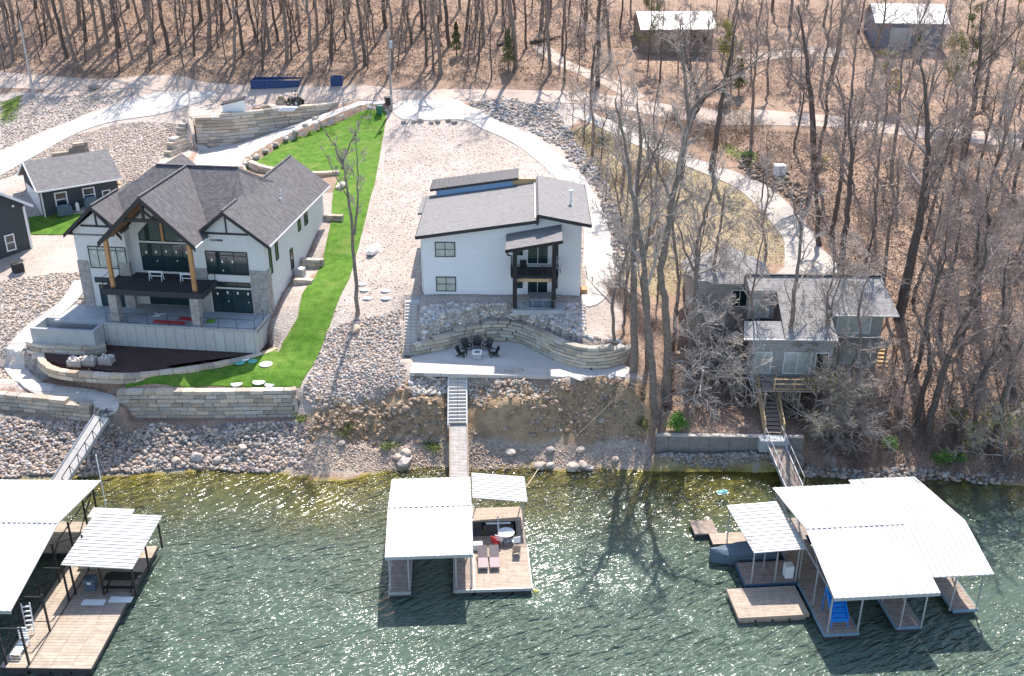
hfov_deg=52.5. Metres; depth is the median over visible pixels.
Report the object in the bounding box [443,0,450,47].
bare tree
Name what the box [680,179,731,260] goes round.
bare tree
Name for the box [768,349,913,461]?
mossy tree
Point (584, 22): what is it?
bare tree
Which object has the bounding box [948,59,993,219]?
bare tree
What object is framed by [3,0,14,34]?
bare tree
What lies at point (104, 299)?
patio door
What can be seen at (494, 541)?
dock chair
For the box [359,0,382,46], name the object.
bare tree
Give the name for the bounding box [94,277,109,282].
window
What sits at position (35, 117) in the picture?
crushed gravel
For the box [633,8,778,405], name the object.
bare tree
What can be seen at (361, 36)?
bare tree
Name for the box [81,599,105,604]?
paddle board
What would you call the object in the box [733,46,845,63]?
gravel lane
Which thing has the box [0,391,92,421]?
retaining wall
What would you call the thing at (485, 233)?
white house
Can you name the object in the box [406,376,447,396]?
riprap stones
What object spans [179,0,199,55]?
bare tree
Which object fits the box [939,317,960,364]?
bare tree
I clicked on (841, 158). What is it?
bare tree
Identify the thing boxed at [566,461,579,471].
boulder
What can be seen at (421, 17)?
bare tree
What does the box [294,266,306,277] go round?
cooling unit
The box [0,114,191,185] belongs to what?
crushed gravel
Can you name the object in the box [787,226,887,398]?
bare tree
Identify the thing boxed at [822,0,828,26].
bare tree
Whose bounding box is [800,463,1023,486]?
riprap stones
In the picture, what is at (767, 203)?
bare tree
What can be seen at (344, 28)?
bare tree
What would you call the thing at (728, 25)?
budding tree
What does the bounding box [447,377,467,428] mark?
concrete steps
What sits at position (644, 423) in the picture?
shrub
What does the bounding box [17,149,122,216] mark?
garage
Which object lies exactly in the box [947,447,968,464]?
shrub
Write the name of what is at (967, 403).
bare tree
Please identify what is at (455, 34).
cedar tree
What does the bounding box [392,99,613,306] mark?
driveway
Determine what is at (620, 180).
undergrowth
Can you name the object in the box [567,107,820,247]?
driveway
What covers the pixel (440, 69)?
bare tree
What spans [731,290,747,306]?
window
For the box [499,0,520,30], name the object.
bare tree
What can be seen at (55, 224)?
lawn
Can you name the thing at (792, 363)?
patio door
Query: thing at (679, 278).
bare tree
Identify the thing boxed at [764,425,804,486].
dock gangway
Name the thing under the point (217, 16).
bare tree
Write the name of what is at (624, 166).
bare tree
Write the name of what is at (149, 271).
sawhorse
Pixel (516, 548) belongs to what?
dock chair
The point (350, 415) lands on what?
undergrowth
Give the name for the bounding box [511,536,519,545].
dock chair
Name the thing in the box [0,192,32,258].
dark house
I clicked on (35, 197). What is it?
garage door
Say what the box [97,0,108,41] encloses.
bare tree
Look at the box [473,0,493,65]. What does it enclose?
bare tree
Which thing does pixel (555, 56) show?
gravel lane
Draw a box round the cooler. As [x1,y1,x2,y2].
[473,541,482,550]
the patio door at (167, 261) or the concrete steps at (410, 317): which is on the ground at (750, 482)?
the concrete steps at (410, 317)
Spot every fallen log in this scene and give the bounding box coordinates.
[298,428,323,438]
[530,35,559,43]
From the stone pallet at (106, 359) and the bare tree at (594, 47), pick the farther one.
the bare tree at (594, 47)
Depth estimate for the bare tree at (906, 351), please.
84.56 m
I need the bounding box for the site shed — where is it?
[221,96,245,111]
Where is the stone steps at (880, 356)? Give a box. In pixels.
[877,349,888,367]
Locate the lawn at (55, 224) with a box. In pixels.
[28,213,82,234]
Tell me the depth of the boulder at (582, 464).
84.03 m
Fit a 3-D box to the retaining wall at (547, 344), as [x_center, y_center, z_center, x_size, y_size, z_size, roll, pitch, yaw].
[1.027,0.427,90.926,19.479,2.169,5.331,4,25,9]
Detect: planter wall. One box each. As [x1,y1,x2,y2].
[671,351,746,360]
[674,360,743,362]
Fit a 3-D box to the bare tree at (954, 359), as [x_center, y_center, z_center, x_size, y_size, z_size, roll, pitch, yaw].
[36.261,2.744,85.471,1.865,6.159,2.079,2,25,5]
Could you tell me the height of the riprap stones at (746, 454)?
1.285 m
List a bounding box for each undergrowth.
[2,56,571,87]
[315,394,447,439]
[467,384,595,436]
[565,117,675,275]
[598,274,670,373]
[601,0,1023,116]
[655,98,768,151]
[802,399,1023,481]
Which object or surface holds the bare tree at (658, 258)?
on the ground at (750, 482)
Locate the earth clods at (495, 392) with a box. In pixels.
[468,377,646,437]
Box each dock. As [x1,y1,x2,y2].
[0,479,162,674]
[385,473,532,598]
[689,476,993,639]
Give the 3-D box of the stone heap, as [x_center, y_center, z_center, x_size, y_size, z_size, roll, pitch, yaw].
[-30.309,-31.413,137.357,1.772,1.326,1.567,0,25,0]
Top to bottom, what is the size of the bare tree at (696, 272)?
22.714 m
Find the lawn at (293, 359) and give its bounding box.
[125,109,385,387]
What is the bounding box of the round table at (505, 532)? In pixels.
[498,527,513,542]
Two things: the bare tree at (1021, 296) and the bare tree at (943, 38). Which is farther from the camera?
the bare tree at (943, 38)
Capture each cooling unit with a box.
[10,260,25,275]
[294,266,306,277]
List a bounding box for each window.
[4,233,16,251]
[54,191,68,206]
[82,186,95,198]
[87,246,126,268]
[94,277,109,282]
[102,189,109,195]
[138,215,184,242]
[205,250,249,275]
[217,281,250,287]
[268,248,272,274]
[274,241,278,260]
[289,247,294,269]
[297,218,300,231]
[304,211,307,225]
[435,242,454,256]
[436,277,455,290]
[517,250,523,255]
[517,278,523,288]
[551,244,558,256]
[551,275,558,288]
[702,34,708,42]
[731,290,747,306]
[753,300,769,316]
[753,352,772,373]
[813,352,828,372]
[832,347,858,362]
[836,317,871,333]
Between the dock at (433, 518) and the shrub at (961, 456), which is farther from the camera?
the shrub at (961, 456)
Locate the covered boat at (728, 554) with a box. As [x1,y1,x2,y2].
[709,541,776,564]
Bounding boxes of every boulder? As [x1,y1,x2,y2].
[88,83,100,89]
[171,456,180,463]
[190,452,203,461]
[213,456,221,463]
[237,444,247,451]
[253,155,259,159]
[335,181,345,188]
[338,440,344,445]
[349,324,360,332]
[367,242,379,254]
[393,453,401,460]
[397,455,411,467]
[400,448,410,456]
[505,448,515,455]
[518,447,525,452]
[534,462,546,469]
[546,446,554,452]
[546,462,554,467]
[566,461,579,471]
[576,446,584,452]
[578,460,587,468]
[584,465,593,471]
[612,456,618,461]
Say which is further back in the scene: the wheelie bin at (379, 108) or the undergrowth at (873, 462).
the wheelie bin at (379, 108)
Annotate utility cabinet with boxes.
[772,164,786,176]
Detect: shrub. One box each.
[292,413,310,422]
[333,423,353,437]
[378,440,400,451]
[420,440,445,454]
[595,136,610,142]
[636,414,649,430]
[663,410,690,432]
[740,150,757,157]
[808,154,833,167]
[881,434,899,450]
[931,447,958,465]
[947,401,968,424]
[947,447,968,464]
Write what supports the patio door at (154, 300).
in the timbered house at (235, 242)
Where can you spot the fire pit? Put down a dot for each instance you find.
(476, 354)
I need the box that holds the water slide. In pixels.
[821,586,848,627]
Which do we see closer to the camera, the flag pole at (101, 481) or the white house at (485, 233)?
the flag pole at (101, 481)
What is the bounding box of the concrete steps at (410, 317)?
[404,299,417,358]
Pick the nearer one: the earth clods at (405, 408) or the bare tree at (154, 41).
the earth clods at (405, 408)
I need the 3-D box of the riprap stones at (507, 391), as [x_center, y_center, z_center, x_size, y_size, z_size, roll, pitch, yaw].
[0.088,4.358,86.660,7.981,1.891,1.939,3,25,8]
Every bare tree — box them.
[0,0,15,61]
[0,0,25,59]
[0,12,4,49]
[0,24,8,71]
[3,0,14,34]
[7,0,18,44]
[14,0,41,63]
[28,0,46,46]
[29,0,51,35]
[31,0,49,45]
[44,0,55,34]
[51,0,68,58]
[58,0,77,62]
[60,0,78,54]
[70,0,93,62]
[76,0,81,24]
[81,1,87,41]
[87,0,101,56]
[89,0,133,60]
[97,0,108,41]
[97,0,131,71]
[103,0,123,51]
[109,0,121,47]
[131,0,159,71]
[132,0,142,32]
[137,0,156,24]
[143,0,155,43]
[146,0,168,64]
[152,0,164,30]
[157,0,170,54]
[160,0,188,66]
[167,0,182,32]
[174,1,178,35]
[175,0,190,47]
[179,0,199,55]
[197,0,202,21]
[205,0,211,49]
[206,2,230,63]
[209,0,222,47]
[218,0,245,68]
[220,2,223,31]
[226,0,232,18]
[235,0,244,54]
[239,0,272,71]
[241,0,266,43]
[247,0,256,37]
[254,0,279,58]
[262,0,271,50]
[269,0,279,41]
[273,1,290,28]
[274,0,288,62]
[277,0,301,50]
[279,1,281,13]
[281,0,297,59]
[289,0,313,72]
[295,0,301,33]
[312,0,346,57]
[314,0,318,45]
[316,114,370,316]
[317,0,337,28]
[320,1,343,51]
[321,0,349,63]
[332,0,357,67]
[340,0,366,65]
[343,4,348,38]
[357,0,377,68]
[358,0,377,44]
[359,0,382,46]
[375,0,415,69]
[381,0,387,28]
[391,0,416,65]
[394,0,414,54]
[403,0,412,43]
[417,1,441,71]
[419,0,423,30]
[422,0,440,65]
[427,0,453,75]
[430,0,443,46]
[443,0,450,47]
[455,0,486,66]
[464,0,470,35]
[467,0,488,44]
[472,0,506,78]
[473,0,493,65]
[481,0,484,45]
[495,0,497,13]
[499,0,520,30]
[499,1,507,37]
[501,1,503,31]
[501,2,520,58]
[507,0,518,68]
[512,0,529,48]
[513,0,515,18]
[534,0,566,73]
[535,0,563,63]
[537,1,560,45]
[539,0,543,30]
[545,0,583,84]
[556,1,569,56]
[557,12,622,154]
[566,78,579,126]
[569,0,591,37]
[569,0,591,50]
[570,13,591,69]
[573,80,595,140]
[577,0,614,80]
[579,151,645,310]
[580,200,647,345]
[588,49,648,192]
[590,85,613,158]
[590,128,694,369]
[595,0,620,86]
[595,46,698,419]
[596,148,617,201]
[597,0,611,61]
[605,83,683,373]
[611,135,627,183]
[615,130,639,211]
[617,266,630,323]
[619,0,623,27]
[623,74,688,215]
[630,0,631,18]
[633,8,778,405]
[641,112,659,178]
[644,130,747,350]
[645,0,676,81]
[647,153,669,220]
[648,209,672,300]
[656,365,680,432]
[657,147,755,389]
[659,276,780,424]
[663,2,690,71]
[668,242,693,316]
[674,7,781,174]
[678,0,707,88]
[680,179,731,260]
[687,168,754,275]
[695,2,723,78]
[702,0,765,170]
[713,0,776,143]
[716,0,754,69]
[718,218,789,387]
[721,273,772,329]
[732,0,738,30]
[738,149,783,264]
[739,2,766,82]
[753,0,762,25]
[753,0,783,93]
[755,122,785,200]
[762,163,827,403]
[771,0,774,11]
[774,5,821,86]
[777,0,833,172]
[779,43,822,150]
[780,222,866,331]
[787,0,793,27]
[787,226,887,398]
[793,43,818,104]
[794,144,831,246]
[800,59,893,273]
[801,46,887,241]
[802,20,859,175]
[816,0,865,96]
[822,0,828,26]
[828,0,900,103]
[832,0,866,80]
[835,225,902,395]
[841,168,920,273]
[848,57,891,173]
[849,355,922,447]
[853,48,946,224]
[858,0,865,33]
[859,129,916,282]
[863,0,913,92]
[869,42,904,157]
[875,133,896,201]
[877,16,923,179]
[882,0,977,106]
[884,315,911,373]
[885,37,979,322]
[890,202,975,427]
[897,0,939,98]
[897,311,933,404]
[898,45,947,161]
[901,53,975,179]
[904,213,981,377]
[909,187,992,339]
[911,180,961,303]
[914,202,1023,445]
[918,127,950,211]
[922,328,1005,450]
[923,104,964,239]
[926,161,1006,363]
[928,157,986,263]
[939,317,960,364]
[942,49,983,165]
[946,342,964,403]
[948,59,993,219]
[948,165,1021,312]
[949,225,1023,396]
[950,183,1016,281]
[953,0,1023,175]
[956,297,1023,455]
[958,318,1023,459]
[966,200,1023,307]
[969,45,1023,199]
[973,68,1004,185]
[976,103,1023,234]
[978,307,1023,394]
[981,0,1023,109]
[989,280,1023,348]
[990,39,1023,165]
[991,298,1019,374]
[993,169,1023,263]
[996,5,1023,123]
[999,72,1023,193]
[1001,0,1006,31]
[1004,175,1023,297]
[1013,370,1023,417]
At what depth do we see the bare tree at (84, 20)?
150.95 m
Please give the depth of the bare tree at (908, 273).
86.96 m
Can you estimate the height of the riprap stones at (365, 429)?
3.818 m
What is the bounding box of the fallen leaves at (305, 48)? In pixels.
[3,0,596,85]
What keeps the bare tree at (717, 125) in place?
on the ground at (750, 482)
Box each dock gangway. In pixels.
[51,408,108,479]
[449,424,468,476]
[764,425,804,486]
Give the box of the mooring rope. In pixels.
[576,400,612,435]
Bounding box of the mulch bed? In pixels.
[44,342,272,372]
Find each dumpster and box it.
[250,77,301,88]
[330,75,343,85]
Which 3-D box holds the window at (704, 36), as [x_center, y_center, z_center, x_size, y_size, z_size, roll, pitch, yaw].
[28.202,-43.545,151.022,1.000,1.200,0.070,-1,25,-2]
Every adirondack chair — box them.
[455,345,467,357]
[461,337,471,350]
[473,335,481,348]
[482,337,493,350]
[488,345,499,357]
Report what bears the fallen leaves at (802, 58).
on the ground at (750, 482)
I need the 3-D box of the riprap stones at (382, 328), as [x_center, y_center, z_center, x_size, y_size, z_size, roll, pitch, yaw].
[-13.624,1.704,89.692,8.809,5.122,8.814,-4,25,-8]
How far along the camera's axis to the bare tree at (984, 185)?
94.61 m
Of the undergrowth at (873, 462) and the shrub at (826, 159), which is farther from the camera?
the shrub at (826, 159)
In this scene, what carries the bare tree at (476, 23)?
on the ground at (750, 482)
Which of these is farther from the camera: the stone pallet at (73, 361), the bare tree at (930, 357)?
the stone pallet at (73, 361)
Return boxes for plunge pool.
[30,316,106,345]
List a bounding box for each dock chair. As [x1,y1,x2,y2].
[491,535,500,545]
[495,535,503,546]
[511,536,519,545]
[513,545,520,555]
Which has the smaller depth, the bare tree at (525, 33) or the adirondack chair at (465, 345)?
the adirondack chair at (465, 345)
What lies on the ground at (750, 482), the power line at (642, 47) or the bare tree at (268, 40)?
the bare tree at (268, 40)
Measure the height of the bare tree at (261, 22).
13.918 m
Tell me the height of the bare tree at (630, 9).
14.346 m
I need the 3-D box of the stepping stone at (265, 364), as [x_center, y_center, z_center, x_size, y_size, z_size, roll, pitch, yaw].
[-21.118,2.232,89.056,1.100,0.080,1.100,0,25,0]
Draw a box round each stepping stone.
[230,383,241,386]
[234,361,244,364]
[248,359,256,362]
[252,381,264,384]
[259,361,271,366]
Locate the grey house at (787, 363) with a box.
[681,246,899,419]
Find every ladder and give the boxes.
[20,602,34,634]
[152,320,186,324]
[178,317,191,320]
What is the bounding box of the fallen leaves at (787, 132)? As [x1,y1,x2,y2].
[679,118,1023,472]
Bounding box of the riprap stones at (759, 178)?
[738,154,806,210]
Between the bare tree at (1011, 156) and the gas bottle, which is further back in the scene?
the gas bottle
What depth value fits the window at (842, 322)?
88.01 m
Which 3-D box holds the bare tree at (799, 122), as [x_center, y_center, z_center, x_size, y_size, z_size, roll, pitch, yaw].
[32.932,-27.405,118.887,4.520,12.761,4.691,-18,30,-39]
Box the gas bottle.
[75,202,79,210]
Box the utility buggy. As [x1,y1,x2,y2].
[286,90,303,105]
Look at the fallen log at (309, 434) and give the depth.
85.37 m
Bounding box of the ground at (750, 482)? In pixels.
[0,0,1023,524]
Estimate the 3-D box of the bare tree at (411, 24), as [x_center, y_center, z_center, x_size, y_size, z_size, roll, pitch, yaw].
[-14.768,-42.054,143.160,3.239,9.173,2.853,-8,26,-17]
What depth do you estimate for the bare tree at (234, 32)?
141.86 m
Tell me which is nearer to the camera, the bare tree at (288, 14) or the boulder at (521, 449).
the boulder at (521, 449)
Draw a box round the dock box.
[82,574,98,590]
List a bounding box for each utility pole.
[19,20,34,95]
[387,29,392,109]
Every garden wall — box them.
[25,338,106,355]
[37,346,277,383]
[247,160,339,176]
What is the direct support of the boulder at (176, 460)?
on the ground at (750, 482)
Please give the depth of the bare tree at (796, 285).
83.09 m
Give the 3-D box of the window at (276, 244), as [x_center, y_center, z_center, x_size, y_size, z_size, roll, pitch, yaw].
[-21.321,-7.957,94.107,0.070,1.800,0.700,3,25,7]
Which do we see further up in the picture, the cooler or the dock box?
the cooler
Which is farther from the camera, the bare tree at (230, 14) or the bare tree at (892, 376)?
the bare tree at (230, 14)
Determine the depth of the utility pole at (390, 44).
132.54 m
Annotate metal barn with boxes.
[631,11,715,53]
[863,3,949,50]
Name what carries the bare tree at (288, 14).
on the ground at (750, 482)
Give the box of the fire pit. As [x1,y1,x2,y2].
[472,350,481,359]
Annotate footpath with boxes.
[4,280,100,407]
[87,392,118,416]
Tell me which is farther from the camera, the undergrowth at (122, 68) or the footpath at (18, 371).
the undergrowth at (122, 68)
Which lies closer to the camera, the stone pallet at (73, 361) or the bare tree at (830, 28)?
the stone pallet at (73, 361)
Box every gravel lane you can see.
[532,46,645,100]
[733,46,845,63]
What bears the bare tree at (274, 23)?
on the ground at (750, 482)
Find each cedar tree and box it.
[449,21,463,55]
[500,29,516,69]
[733,58,746,95]
[912,31,922,53]
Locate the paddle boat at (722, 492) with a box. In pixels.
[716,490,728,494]
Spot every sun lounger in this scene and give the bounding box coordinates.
[477,545,487,570]
[489,544,499,570]
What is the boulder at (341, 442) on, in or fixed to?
on the ground at (750, 482)
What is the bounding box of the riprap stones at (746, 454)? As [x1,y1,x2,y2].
[659,450,804,467]
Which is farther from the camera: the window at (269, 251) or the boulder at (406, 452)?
the window at (269, 251)
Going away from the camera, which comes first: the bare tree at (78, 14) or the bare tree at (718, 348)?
the bare tree at (718, 348)
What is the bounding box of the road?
[0,72,1022,147]
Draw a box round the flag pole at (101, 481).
[95,455,106,507]
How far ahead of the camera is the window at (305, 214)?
101.87 m
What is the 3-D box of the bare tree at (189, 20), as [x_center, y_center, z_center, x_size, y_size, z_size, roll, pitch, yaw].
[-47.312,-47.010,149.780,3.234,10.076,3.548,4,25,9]
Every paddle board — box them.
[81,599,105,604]
[108,596,132,602]
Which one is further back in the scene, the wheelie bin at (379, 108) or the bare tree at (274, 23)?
the bare tree at (274, 23)
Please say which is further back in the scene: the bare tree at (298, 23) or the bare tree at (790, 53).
the bare tree at (298, 23)
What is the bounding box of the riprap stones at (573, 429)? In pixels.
[514,378,645,441]
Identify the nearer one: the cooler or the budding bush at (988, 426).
the cooler
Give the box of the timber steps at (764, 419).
[755,370,785,434]
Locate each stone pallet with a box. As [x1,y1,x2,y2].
[66,355,81,367]
[81,355,97,366]
[97,354,115,365]
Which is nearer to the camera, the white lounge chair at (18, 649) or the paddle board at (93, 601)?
the white lounge chair at (18, 649)
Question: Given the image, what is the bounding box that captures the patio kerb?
[411,361,561,379]
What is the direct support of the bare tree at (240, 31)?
on the ground at (750, 482)
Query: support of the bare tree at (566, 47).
on the ground at (750, 482)
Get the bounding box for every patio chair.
[520,260,526,272]
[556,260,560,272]
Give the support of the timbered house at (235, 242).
on the ground at (750, 482)
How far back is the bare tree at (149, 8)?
150.25 m
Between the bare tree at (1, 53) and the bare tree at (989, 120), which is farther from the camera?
the bare tree at (1, 53)
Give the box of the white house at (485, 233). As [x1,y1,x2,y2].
[410,168,591,315]
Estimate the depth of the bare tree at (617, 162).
112.57 m
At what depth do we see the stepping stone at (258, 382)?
87.15 m
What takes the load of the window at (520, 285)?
in the white house at (485, 233)
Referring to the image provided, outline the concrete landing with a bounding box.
[757,435,788,451]
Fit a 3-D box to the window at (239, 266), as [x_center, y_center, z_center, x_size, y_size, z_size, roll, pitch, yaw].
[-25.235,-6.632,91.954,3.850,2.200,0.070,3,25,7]
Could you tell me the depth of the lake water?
68.14 m
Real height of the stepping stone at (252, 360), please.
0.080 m
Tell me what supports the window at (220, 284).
in the timbered house at (235, 242)
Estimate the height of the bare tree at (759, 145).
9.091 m
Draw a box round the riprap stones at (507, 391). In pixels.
[467,377,561,400]
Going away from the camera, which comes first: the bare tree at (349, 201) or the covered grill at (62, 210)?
the bare tree at (349, 201)
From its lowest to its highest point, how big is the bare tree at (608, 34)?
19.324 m
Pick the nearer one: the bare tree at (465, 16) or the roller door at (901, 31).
the bare tree at (465, 16)
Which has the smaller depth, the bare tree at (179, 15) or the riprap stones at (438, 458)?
the riprap stones at (438, 458)
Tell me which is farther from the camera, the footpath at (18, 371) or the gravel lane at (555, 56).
the gravel lane at (555, 56)
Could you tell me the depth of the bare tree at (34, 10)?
149.81 m
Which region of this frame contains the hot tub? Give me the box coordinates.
[529,292,550,306]
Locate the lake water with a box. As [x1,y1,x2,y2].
[0,467,1023,675]
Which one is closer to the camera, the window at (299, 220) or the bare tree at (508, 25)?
the window at (299, 220)
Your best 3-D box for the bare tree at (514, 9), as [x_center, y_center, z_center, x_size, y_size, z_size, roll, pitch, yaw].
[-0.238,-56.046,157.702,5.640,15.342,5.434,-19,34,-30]
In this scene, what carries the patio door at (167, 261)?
in the timbered house at (235, 242)
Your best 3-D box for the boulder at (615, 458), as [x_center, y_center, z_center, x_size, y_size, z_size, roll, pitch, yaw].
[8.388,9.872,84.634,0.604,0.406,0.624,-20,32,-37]
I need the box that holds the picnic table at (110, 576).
[101,572,142,592]
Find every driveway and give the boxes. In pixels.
[0,91,215,175]
[194,101,389,170]
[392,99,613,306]
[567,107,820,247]
[776,245,837,273]
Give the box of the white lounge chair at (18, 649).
[10,627,30,658]
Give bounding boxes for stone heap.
[275,96,286,104]
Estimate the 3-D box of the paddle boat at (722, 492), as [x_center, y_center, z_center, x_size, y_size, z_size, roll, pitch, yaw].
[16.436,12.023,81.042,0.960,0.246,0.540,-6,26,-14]
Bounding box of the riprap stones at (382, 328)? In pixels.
[303,309,406,409]
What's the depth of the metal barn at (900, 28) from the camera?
150.12 m
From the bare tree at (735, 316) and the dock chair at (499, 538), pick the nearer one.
the dock chair at (499, 538)
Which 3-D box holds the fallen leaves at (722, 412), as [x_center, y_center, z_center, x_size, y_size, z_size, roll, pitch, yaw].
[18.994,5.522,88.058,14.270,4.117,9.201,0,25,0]
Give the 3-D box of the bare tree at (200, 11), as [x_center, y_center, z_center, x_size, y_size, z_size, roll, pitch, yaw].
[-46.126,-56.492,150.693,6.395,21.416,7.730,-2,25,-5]
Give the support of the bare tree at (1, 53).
on the ground at (750, 482)
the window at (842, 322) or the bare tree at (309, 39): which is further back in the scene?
the bare tree at (309, 39)
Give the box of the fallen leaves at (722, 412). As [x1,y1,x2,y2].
[662,363,802,432]
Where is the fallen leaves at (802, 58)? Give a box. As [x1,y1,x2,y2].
[601,5,1022,125]
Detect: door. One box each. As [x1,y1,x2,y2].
[25,182,42,214]
[99,284,125,306]
[139,242,194,271]
[150,297,189,305]
[212,288,253,313]
[527,246,548,263]
[527,278,547,294]
[652,37,662,53]
[782,352,811,373]
[888,28,911,48]
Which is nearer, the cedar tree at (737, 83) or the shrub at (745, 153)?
the shrub at (745, 153)
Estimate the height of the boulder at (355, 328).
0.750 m
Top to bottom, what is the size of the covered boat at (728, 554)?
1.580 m
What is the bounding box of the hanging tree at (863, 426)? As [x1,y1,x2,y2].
[805,355,886,468]
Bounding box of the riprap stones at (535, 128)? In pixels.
[469,95,625,271]
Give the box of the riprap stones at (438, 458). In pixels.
[291,419,649,476]
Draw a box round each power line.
[24,23,383,36]
[391,31,1002,49]
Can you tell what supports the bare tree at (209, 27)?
on the ground at (750, 482)
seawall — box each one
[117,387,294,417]
[292,386,297,412]
[656,433,803,453]
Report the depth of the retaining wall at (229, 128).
131.55 m
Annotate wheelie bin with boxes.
[375,104,382,113]
[384,96,389,105]
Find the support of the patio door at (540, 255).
in the white house at (485, 233)
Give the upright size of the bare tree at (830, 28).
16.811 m
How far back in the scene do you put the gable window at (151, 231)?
92.67 m
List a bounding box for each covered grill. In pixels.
[56,204,72,216]
[83,196,97,208]
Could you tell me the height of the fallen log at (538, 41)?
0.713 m
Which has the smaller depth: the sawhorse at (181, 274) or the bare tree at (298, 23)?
the sawhorse at (181, 274)
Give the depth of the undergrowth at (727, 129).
129.09 m
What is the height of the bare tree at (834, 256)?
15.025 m
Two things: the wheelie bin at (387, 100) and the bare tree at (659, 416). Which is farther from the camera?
the wheelie bin at (387, 100)
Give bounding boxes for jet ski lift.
[483,516,513,535]
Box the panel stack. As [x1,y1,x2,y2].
[278,106,297,110]
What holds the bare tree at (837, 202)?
on the ground at (750, 482)
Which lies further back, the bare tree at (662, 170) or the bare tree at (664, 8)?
the bare tree at (664, 8)
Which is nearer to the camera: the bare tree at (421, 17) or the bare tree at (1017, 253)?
the bare tree at (1017, 253)
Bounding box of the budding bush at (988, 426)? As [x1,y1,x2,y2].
[933,389,1023,467]
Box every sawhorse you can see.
[148,270,164,280]
[180,273,190,280]
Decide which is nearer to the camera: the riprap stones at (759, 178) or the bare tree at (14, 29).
the riprap stones at (759, 178)
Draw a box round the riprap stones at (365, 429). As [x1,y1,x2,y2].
[309,394,448,444]
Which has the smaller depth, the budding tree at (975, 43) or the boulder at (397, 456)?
the boulder at (397, 456)
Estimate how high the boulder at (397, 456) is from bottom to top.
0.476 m
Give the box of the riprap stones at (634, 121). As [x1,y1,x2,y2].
[600,108,679,152]
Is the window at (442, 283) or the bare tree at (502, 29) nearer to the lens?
the window at (442, 283)
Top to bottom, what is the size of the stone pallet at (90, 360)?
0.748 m
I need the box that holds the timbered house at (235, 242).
[54,153,330,352]
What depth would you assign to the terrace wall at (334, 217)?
107.59 m
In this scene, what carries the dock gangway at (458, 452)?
attached to the concrete steps at (457, 400)
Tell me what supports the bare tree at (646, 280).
on the ground at (750, 482)
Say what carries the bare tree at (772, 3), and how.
on the ground at (750, 482)
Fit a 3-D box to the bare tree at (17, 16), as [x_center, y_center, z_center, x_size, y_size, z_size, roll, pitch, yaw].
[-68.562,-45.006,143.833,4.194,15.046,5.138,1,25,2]
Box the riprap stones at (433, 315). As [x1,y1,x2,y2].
[419,300,621,343]
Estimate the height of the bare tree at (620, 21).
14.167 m
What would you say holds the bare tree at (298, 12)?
on the ground at (750, 482)
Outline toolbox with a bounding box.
[207,319,214,322]
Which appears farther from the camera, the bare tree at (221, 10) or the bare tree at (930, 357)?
the bare tree at (221, 10)
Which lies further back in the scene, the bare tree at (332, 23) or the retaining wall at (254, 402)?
the bare tree at (332, 23)
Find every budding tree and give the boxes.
[634,0,668,67]
[712,18,751,93]
[877,48,910,108]
[941,29,973,99]
[945,12,997,112]
[960,0,986,32]
[1012,30,1023,115]
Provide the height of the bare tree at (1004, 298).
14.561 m
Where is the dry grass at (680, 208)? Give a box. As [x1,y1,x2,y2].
[565,124,786,297]
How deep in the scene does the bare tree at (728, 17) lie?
143.21 m
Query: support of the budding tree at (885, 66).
on the ground at (750, 482)
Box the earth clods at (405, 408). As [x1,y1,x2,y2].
[316,386,447,439]
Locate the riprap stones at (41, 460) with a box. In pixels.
[0,414,305,478]
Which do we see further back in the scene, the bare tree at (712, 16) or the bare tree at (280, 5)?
the bare tree at (280, 5)
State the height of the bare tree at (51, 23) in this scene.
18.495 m
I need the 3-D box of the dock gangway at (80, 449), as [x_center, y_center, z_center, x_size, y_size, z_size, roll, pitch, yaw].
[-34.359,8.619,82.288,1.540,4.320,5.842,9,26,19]
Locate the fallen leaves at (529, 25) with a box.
[0,0,600,84]
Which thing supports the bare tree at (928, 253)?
on the ground at (750, 482)
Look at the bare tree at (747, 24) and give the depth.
138.31 m
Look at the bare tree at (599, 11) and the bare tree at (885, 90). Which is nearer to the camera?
the bare tree at (885, 90)
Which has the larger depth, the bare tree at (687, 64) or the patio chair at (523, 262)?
the bare tree at (687, 64)
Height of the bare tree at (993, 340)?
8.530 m
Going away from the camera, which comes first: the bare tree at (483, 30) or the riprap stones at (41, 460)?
the riprap stones at (41, 460)
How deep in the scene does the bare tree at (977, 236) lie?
84.73 m
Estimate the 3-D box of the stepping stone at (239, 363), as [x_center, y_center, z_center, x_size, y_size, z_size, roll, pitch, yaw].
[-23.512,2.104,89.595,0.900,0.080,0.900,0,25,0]
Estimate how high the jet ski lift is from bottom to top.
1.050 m
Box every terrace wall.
[293,278,313,284]
[299,257,324,268]
[323,214,343,220]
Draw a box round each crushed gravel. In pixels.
[0,91,137,149]
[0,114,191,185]
[0,272,84,378]
[307,119,583,390]
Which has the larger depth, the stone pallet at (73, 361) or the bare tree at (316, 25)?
the bare tree at (316, 25)
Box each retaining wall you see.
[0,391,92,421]
[49,141,88,157]
[163,118,196,156]
[195,101,337,147]
[410,318,630,369]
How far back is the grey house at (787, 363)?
88.01 m
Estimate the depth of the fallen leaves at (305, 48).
149.74 m

